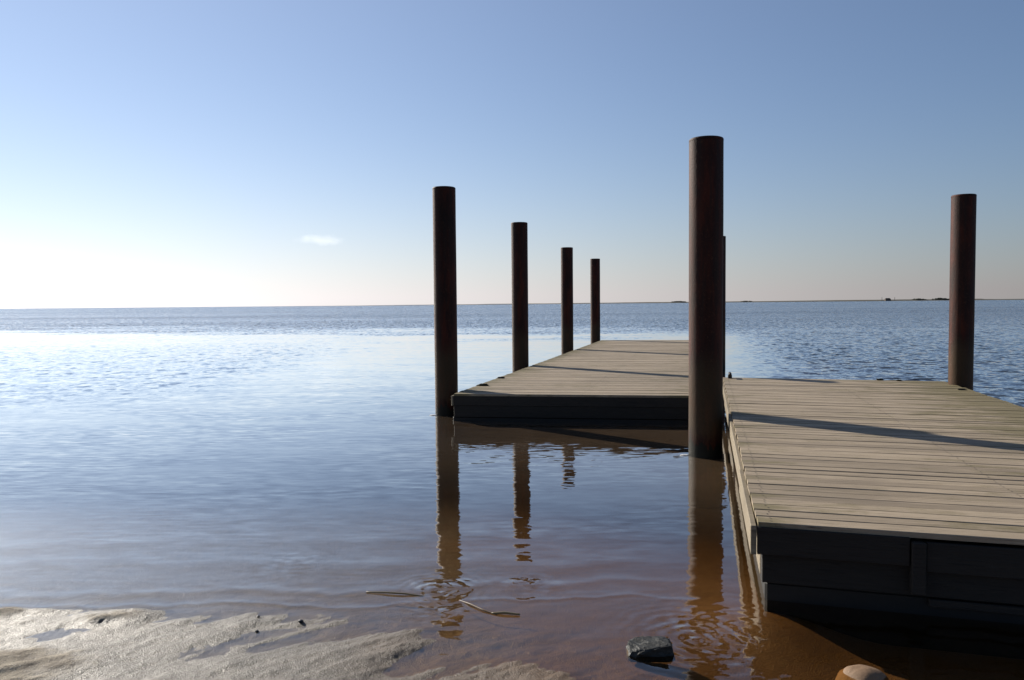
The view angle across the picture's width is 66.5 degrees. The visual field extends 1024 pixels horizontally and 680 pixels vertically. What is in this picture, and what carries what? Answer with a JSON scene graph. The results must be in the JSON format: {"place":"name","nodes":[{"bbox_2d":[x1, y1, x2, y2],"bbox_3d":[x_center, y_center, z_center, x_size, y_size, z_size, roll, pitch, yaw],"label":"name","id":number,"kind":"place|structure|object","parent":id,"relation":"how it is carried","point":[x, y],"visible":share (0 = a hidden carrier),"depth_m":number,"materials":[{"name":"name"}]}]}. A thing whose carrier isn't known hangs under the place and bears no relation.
{"place":"outdoors","nodes":[
{"label":"outdoors","id":0,"kind":"place"},
{"bbox_2d":[0,461,1023,679],"bbox_3d":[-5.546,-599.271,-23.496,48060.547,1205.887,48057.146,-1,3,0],"label":"beach","id":1,"kind":"structure","parent":0,"point":[589,581],"depth_m":4.68,"materials":[{"name":"brown sand"}]},
{"bbox_2d":[626,636,674,661],"bbox_3d":[0.635,1.422,3.595,0.224,0.082,0.142,-1,3,-3],"label":"rock","id":2,"kind":"object","parent":1,"relation":"on","point":[650,649],"visible":1,"depth_m":3.54,"materials":[{"name":"grey stone"}]},
{"bbox_2d":[835,664,888,679],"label":"stone","id":3,"kind":"object","parent":1,"relation":"on","point":[859,672],"visible":1,"depth_m":3.33,"materials":[{"name":"beige stone"}]},
{"bbox_2d":[0,300,1023,512],"bbox_3d":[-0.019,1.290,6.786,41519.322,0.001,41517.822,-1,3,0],"label":"water","id":4,"kind":"structure","parent":0,"point":[160,398],"depth_m":16.34,"materials":[{"name":"blue liquid"}]},
{"bbox_2d":[366,591,423,596],"bbox_3d":[-0.650,1.405,4.324,0.330,0.019,0.011,0,3,10],"label":"reed stem","id":5,"kind":"object","parent":4,"relation":"on","point":[394,593],"visible":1,"depth_m":4.32,"materials":[{"name":"beige plant"}]},
{"bbox_2d":[432,186,457,415],"bbox_3d":[-0.960,0.043,11.344,0.335,4.489,0.335,2,4,44],"label":"pile","id":6,"kind":"object","parent":4,"relation":"in","point":[445,291],"visible":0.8,"depth_m":11.18,"materials":[{"name":"wood"}]},
{"bbox_2d":[459,600,496,614],"bbox_3d":[-0.188,1.411,4.126,0.023,0.017,0.302,-3,4,-44],"label":"reed stem","id":7,"kind":"object","parent":4,"relation":"on","point":[477,607],"visible":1,"depth_m":4.11,"materials":[{"name":"beige plant"}]},
{"bbox_2d":[491,611,519,614],"bbox_3d":[-0.032,1.410,4.030,0.149,0.018,0.015,0,3,10],"label":"reed stem","id":8,"kind":"object","parent":4,"relation":"on","point":[505,612],"visible":1,"depth_m":4.02,"materials":[{"name":"brown plant"}]},
{"bbox_2d":[511,222,528,372],"bbox_3d":[0.165,-0.133,15.669,0.331,4.424,0.331,1,3,31],"label":"pile","id":9,"kind":"object","parent":4,"relation":"in","point":[519,266],"visible":0.7,"depth_m":15.50,"materials":[{"name":"wood"}]},
{"bbox_2d":[561,247,572,354],"bbox_3d":[1.487,-0.331,21.015,0.326,4.304,0.326,0,3,8],"label":"pile","id":10,"kind":"object","parent":4,"relation":"in","point":[566,299],"visible":0.68,"depth_m":20.85,"materials":[{"name":"wood"}]},
{"bbox_2d":[451,340,688,423],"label":"jetty","id":11,"kind":"object","parent":4,"relation":"in","point":[624,381],"visible":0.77,"depth_m":11.13,"materials":[{"name":"wood"}]},
{"bbox_2d":[590,258,599,343],"bbox_3d":[2.818,-0.590,26.397,0.329,4.304,0.329,0,3,9],"label":"pile","id":12,"kind":"object","parent":4,"relation":"in","point":[595,296],"visible":0.68,"depth_m":26.23,"materials":[{"name":"wood"}]},
{"bbox_2d":[688,135,723,508],"bbox_3d":[2.014,0.169,8.117,0.349,4.481,0.349,-2,3,-34],"label":"pile","id":13,"kind":"object","parent":4,"relation":"in","point":[706,195],"visible":0.79,"depth_m":7.96,"materials":[{"name":"wood"}]},
{"bbox_2d":[723,236,725,368],"bbox_3d":[5.012,-0.313,18.958,0.335,4.394,0.335,-1,3,-3],"label":"pile","id":14,"kind":"object","parent":4,"relation":"in","point":[724,284],"visible":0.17,"depth_m":18.81,"materials":[{"name":"wood"}]},
{"bbox_2d":[723,372,1023,659],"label":"jetty","id":15,"kind":"object","parent":4,"relation":"in","point":[887,512],"visible":1,"depth_m":4.47,"materials":[{"name":"wood"}]},
{"bbox_2d":[948,194,976,389],"bbox_3d":[6.176,0.134,10.740,0.306,4.234,0.306,-2,3,-21],"label":"pile","id":16,"kind":"object","parent":4,"relation":"in","point":[962,291],"visible":0.69,"depth_m":10.59,"materials":[{"name":"wood"}]},
{"bbox_2d":[274,299,1023,306],"bbox_3d":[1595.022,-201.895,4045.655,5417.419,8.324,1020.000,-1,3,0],"label":"shore","id":17,"kind":"structure","parent":0,"point":[726,301],"depth_m":3564.37,"materials":[{"name":"grey"}]}
]}

